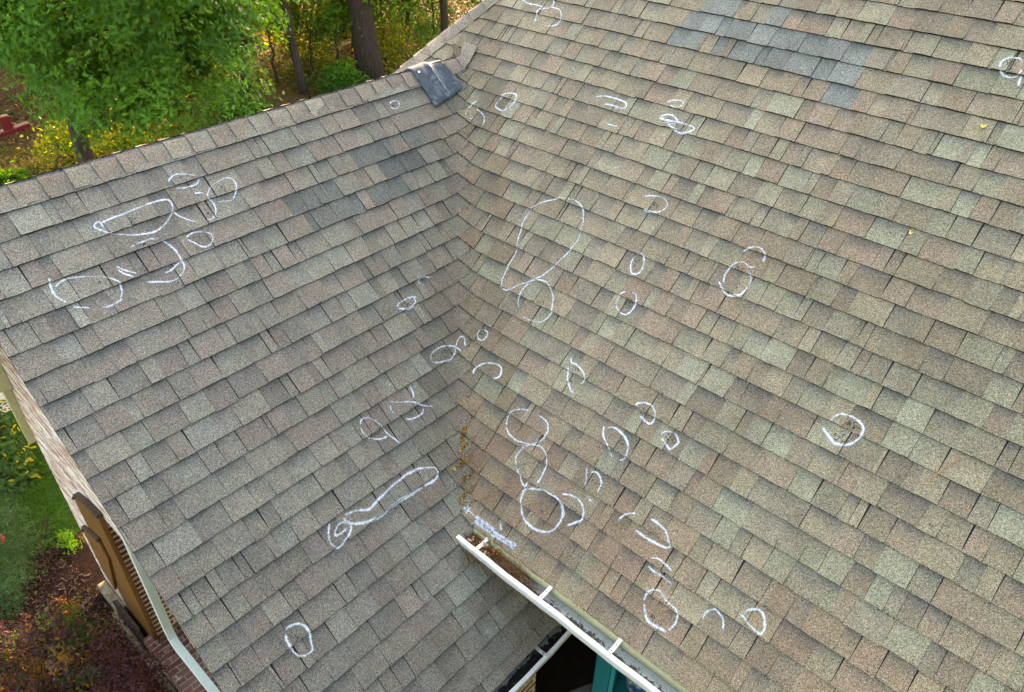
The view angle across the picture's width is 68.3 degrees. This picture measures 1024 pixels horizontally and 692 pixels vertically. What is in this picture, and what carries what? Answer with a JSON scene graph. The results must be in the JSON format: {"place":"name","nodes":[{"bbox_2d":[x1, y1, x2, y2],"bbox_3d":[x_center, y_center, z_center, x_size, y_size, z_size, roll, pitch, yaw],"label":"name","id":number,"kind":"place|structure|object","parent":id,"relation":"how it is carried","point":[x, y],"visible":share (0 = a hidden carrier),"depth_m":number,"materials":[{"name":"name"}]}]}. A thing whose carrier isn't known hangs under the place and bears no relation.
{"place":"outdoors","nodes":[
{"label":"outdoors","id":0,"kind":"place"},
{"bbox_2d":[0,392,10,411],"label":"path","id":1,"kind":"structure","parent":0,"point":[3,398],"depth_m":11.89,"materials":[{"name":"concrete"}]},
{"bbox_2d":[0,410,80,569],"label":"lawn","id":2,"kind":"structure","parent":0,"point":[57,503],"depth_m":10.24,"materials":[{"name":"plant"}]},
{"bbox_2d":[0,534,10,558],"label":"pink flower","id":3,"kind":"object","parent":2,"relation":"on","point":[1,535],"visible":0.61,"depth_m":9.28,"materials":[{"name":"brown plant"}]},
{"bbox_2d":[0,399,43,496],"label":"fern shrub","id":4,"kind":"object","parent":2,"relation":"on","point":[13,450],"visible":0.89,"depth_m":10.37,"materials":[{"name":"green plant"}]},
{"bbox_2d":[0,459,43,538],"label":"fern shrub","id":5,"kind":"object","parent":2,"relation":"on","point":[4,479],"visible":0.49,"depth_m":9.87,"materials":[{"name":"green plant"}]},
{"bbox_2d":[0,56,354,175],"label":"shrubs","id":6,"kind":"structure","parent":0,"point":[175,134],"depth_m":21.51,"materials":[{"name":"green plant"}]},
{"bbox_2d":[0,0,479,545],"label":"ground","id":7,"kind":"structure","parent":0,"point":[276,100],"depth_m":23.61,"materials":[{"name":"green plant"}]},
{"bbox_2d":[0,1,27,42],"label":"oak tree","id":8,"kind":"object","parent":7,"relation":"on","point":[5,4],"visible":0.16,"depth_m":12.53,"materials":[{"name":"green plant"}]},
{"bbox_2d":[0,114,30,137],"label":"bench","id":9,"kind":"object","parent":7,"relation":"on","point":[8,126],"visible":0.96,"depth_m":20.44,"materials":[{"name":"red paint"}]},
{"bbox_2d":[0,157,33,184],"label":"bush","id":10,"kind":"object","parent":7,"relation":"on","point":[19,174],"visible":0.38,"depth_m":17.66,"materials":[{"name":"green plant"}]},
{"bbox_2d":[17,116,124,172],"bbox_3d":[-11.207,-5.088,19.265,2.582,2.177,2.466,13,38,16],"label":"bush","id":11,"kind":"object","parent":7,"relation":"on","point":[63,140],"visible":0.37,"depth_m":18.89,"materials":[{"name":"yellow plant"}]},
{"bbox_2d":[0,519,159,691],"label":"mulch bed","id":12,"kind":"object","parent":7,"relation":"on","point":[86,561],"visible":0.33,"depth_m":9.21,"materials":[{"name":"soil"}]},
{"bbox_2d":[0,550,36,626],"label":"conifer shrub","id":13,"kind":"object","parent":12,"relation":"on","point":[4,596],"visible":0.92,"depth_m":8.85,"materials":[{"name":"green plant"}]},
{"bbox_2d":[20,612,31,636],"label":"shrub shoot","id":14,"kind":"object","parent":12,"relation":"on","point":[24,620],"visible":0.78,"depth_m":8.49,"materials":[{"name":"orange plant"}]},
{"bbox_2d":[0,484,60,602],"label":"conifer shrub","id":15,"kind":"object","parent":12,"relation":"on","point":[12,551],"visible":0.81,"depth_m":9.24,"materials":[{"name":"green plant"}]},
{"bbox_2d":[0,611,78,691],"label":"purple shrub","id":16,"kind":"object","parent":12,"relation":"on","point":[16,677],"visible":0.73,"depth_m":7.71,"materials":[{"name":"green plant"}]},
{"bbox_2d":[56,597,66,618],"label":"shrub shoot","id":17,"kind":"object","parent":12,"relation":"on","point":[60,603],"visible":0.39,"depth_m":8.67,"materials":[{"name":"orange plant"}]},
{"bbox_2d":[35,596,98,672],"bbox_3d":[-4.809,3.229,8.275,0.833,1.127,0.672,29,45,32],"label":"green shrub","id":18,"kind":"object","parent":12,"relation":"on","point":[72,616],"visible":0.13,"depth_m":8.14,"materials":[{"name":"green plant"}]},
{"bbox_2d":[53,529,83,554],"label":"green shrub","id":19,"kind":"object","parent":12,"relation":"on","point":[65,538],"visible":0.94,"depth_m":9.57,"materials":[{"name":"green plant"}]},
{"bbox_2d":[3,589,140,691],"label":"purple shrub","id":20,"kind":"object","parent":12,"relation":"on","point":[67,673],"visible":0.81,"depth_m":7.59,"materials":[{"name":"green plant"}]},
{"bbox_2d":[62,604,189,691],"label":"purple shrub","id":21,"kind":"object","parent":12,"relation":"on","point":[144,682],"visible":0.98,"depth_m":7.30,"materials":[{"name":"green plant"}]},
{"bbox_2d":[94,125,161,156],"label":"bush","id":22,"kind":"object","parent":7,"relation":"on","point":[129,144],"visible":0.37,"depth_m":19.12,"materials":[{"name":"yellow plant"}]},
{"bbox_2d":[0,0,315,162],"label":"oak tree","id":23,"kind":"object","parent":7,"relation":"on","point":[42,47],"visible":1,"depth_m":13.34,"materials":[{"name":"green plant"}]},
{"bbox_2d":[148,2,270,103],"bbox_3d":[-9.040,-8.879,21.941,3.722,4.336,3.596,29,45,32],"label":"sapling","id":24,"kind":"object","parent":7,"relation":"on","point":[210,55],"visible":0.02,"depth_m":21.86,"materials":[{"name":"green plant"}]},
{"bbox_2d":[184,56,274,96],"bbox_3d":[-9.447,-8.954,24.262,3.440,2.716,3.358,29,45,32],"label":"bush","id":25,"kind":"object","parent":7,"relation":"on","point":[226,73],"visible":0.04,"depth_m":24.13,"materials":[{"name":"green plant"}]},
{"bbox_2d":[191,73,271,120],"bbox_3d":[-8.373,-7.013,22.199,2.718,1.983,2.428,29,45,32],"label":"bush","id":26,"kind":"object","parent":7,"relation":"on","point":[249,99],"visible":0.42,"depth_m":21.75,"materials":[{"name":"green plant"}]},
{"bbox_2d":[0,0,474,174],"bbox_3d":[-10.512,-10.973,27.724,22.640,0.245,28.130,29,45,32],"label":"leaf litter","id":27,"kind":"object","parent":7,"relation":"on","point":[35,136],"visible":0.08,"depth_m":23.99,"materials":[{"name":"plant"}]},
{"bbox_2d":[236,23,251,93],"bbox_3d":[-8.429,-11.925,20.899,5.827,10.497,5.155,29,45,32],"label":"oak tree","id":28,"kind":"object","parent":7,"relation":"on","point":[242,78],"visible":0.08,"depth_m":23.03,"materials":[{"name":"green plant"}]},
{"bbox_2d":[244,0,320,82],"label":"sapling","id":29,"kind":"object","parent":7,"relation":"on","point":[293,17],"visible":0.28,"depth_m":23.38,"materials":[{"name":"green plant"}]},
{"bbox_2d":[254,0,314,54],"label":"sapling","id":30,"kind":"object","parent":7,"relation":"on","point":[296,15],"visible":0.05,"depth_m":25.85,"materials":[{"name":"green plant"}]},
{"bbox_2d":[256,4,316,57],"bbox_3d":[-8.768,-11.809,28.094,3.902,3.452,4.133,29,45,32],"label":"bush","id":31,"kind":"object","parent":7,"relation":"on","point":[278,35],"visible":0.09,"depth_m":27.61,"materials":[{"name":"green plant"}]},
{"bbox_2d":[280,0,309,94],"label":"oak tree","id":32,"kind":"object","parent":7,"relation":"on","point":[300,78],"visible":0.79,"depth_m":22.97,"materials":[{"name":"brown plant"}]},
{"bbox_2d":[258,13,350,80],"bbox_3d":[-7.339,-10.199,26.272,3.774,2.928,3.031,29,45,32],"label":"bush","id":33,"kind":"object","parent":7,"relation":"on","point":[303,46],"visible":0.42,"depth_m":25.57,"materials":[{"name":"green plant"}]},
{"bbox_2d":[302,0,315,78],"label":"sapling","id":34,"kind":"object","parent":7,"relation":"on","point":[312,66],"visible":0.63,"depth_m":24.65,"materials":[{"name":"brown plant"}]},
{"bbox_2d":[286,0,380,75],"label":"sapling","id":35,"kind":"object","parent":7,"relation":"on","point":[326,19],"visible":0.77,"depth_m":23.79,"materials":[{"name":"green plant"}]},
{"bbox_2d":[306,55,370,94],"bbox_3d":[-5.301,-8.119,23.730,2.336,2.089,2.089,4,37,3],"label":"bush","id":36,"kind":"object","parent":7,"relation":"on","point":[336,73],"visible":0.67,"depth_m":23.30,"materials":[{"name":"green plant"}]},
{"bbox_2d":[288,0,400,39],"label":"woodland tree","id":37,"kind":"object","parent":7,"relation":"on","point":[343,31],"visible":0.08,"depth_m":28.66,"materials":[{"name":"green plant"}]},
{"bbox_2d":[347,0,384,82],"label":"pine tree","id":38,"kind":"object","parent":7,"relation":"on","point":[367,55],"visible":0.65,"depth_m":23.91,"materials":[{"name":"brown plant"}]},
{"bbox_2d":[312,0,433,51],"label":"sapling","id":39,"kind":"object","parent":7,"relation":"on","point":[399,2],"visible":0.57,"depth_m":25.51,"materials":[{"name":"green plant"}]},
{"bbox_2d":[329,17,419,76],"bbox_3d":[-4.545,-9.809,25.976,3.466,2.782,3.176,29,45,32],"label":"bush","id":40,"kind":"object","parent":7,"relation":"on","point":[391,41],"visible":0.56,"depth_m":25.48,"materials":[{"name":"green plant"}]},
{"bbox_2d":[405,0,410,36],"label":"tree trunk","id":41,"kind":"object","parent":7,"relation":"on","point":[408,15],"visible":0.29,"depth_m":28.61,"materials":[{"name":"brown plant"}]},
{"bbox_2d":[372,0,451,29],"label":"bush","id":42,"kind":"object","parent":7,"relation":"on","point":[417,12],"visible":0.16,"depth_m":30.25,"materials":[{"name":"green plant"}]},
{"bbox_2d":[360,0,480,32],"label":"woodland tree","id":43,"kind":"object","parent":7,"relation":"on","point":[444,21],"visible":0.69,"depth_m":25.02,"materials":[{"name":"green plant"}]},
{"bbox_2d":[382,1,465,59],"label":"bush","id":44,"kind":"object","parent":7,"relation":"on","point":[429,30],"visible":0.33,"depth_m":26.30,"materials":[{"name":"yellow plant"}]},
{"bbox_2d":[394,0,478,36],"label":"sapling","id":45,"kind":"object","parent":7,"relation":"on","point":[433,15],"visible":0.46,"depth_m":28.63,"materials":[{"name":"green plant"}]},
{"bbox_2d":[464,0,481,12],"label":"woodland tree","id":46,"kind":"object","parent":7,"relation":"on","point":[472,2],"visible":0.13,"depth_m":26.47,"materials":[{"name":"green plant"}]},
{"bbox_2d":[0,0,1023,691],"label":"house","id":47,"kind":"structure","parent":7,"relation":"on","point":[740,364],"depth_m":4.34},
{"bbox_2d":[457,90,478,511],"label":"valley litter","id":48,"kind":"object","parent":47,"relation":"on","point":[462,463],"visible":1,"depth_m":4.84,"materials":[{"name":"brown plant"}]},
{"bbox_2d":[461,530,556,615],"bbox_3d":[-0.061,1.342,4.535,0.852,0.258,0.337,29,45,32],"label":"pine straw","id":49,"kind":"object","parent":47,"relation":"in","point":[510,567],"visible":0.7,"depth_m":4.54,"materials":[{"name":"brown plant"}]},
{"bbox_2d":[466,534,660,691],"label":"gutter litter","id":50,"kind":"object","parent":47,"relation":"on","point":[490,551],"visible":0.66,"depth_m":4.60,"materials":[{"name":"brown plant"}]},
{"bbox_2d":[535,634,611,691],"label":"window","id":51,"kind":"structure","parent":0,"point":[568,665],"depth_m":7.77,"materials":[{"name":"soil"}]},
{"bbox_2d":[569,683,592,691],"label":"paving","id":52,"kind":"structure","parent":51,"relation":"on","point":[587,688],"depth_m":7.58,"materials":[{"name":"concrete"}]},
{"bbox_2d":[592,654,629,691],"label":"storage bin","id":53,"kind":"object","parent":51,"relation":"on","point":[616,681],"visible":0.02,"depth_m":7.27,"materials":[{"name":"teal plastic"}]},
{"bbox_2d":[623,674,645,691],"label":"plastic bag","id":54,"kind":"object","parent":53,"relation":"in","point":[632,686],"visible":0.11,"depth_m":7.25,"materials":[{"name":"blue plastic"}]}
]}

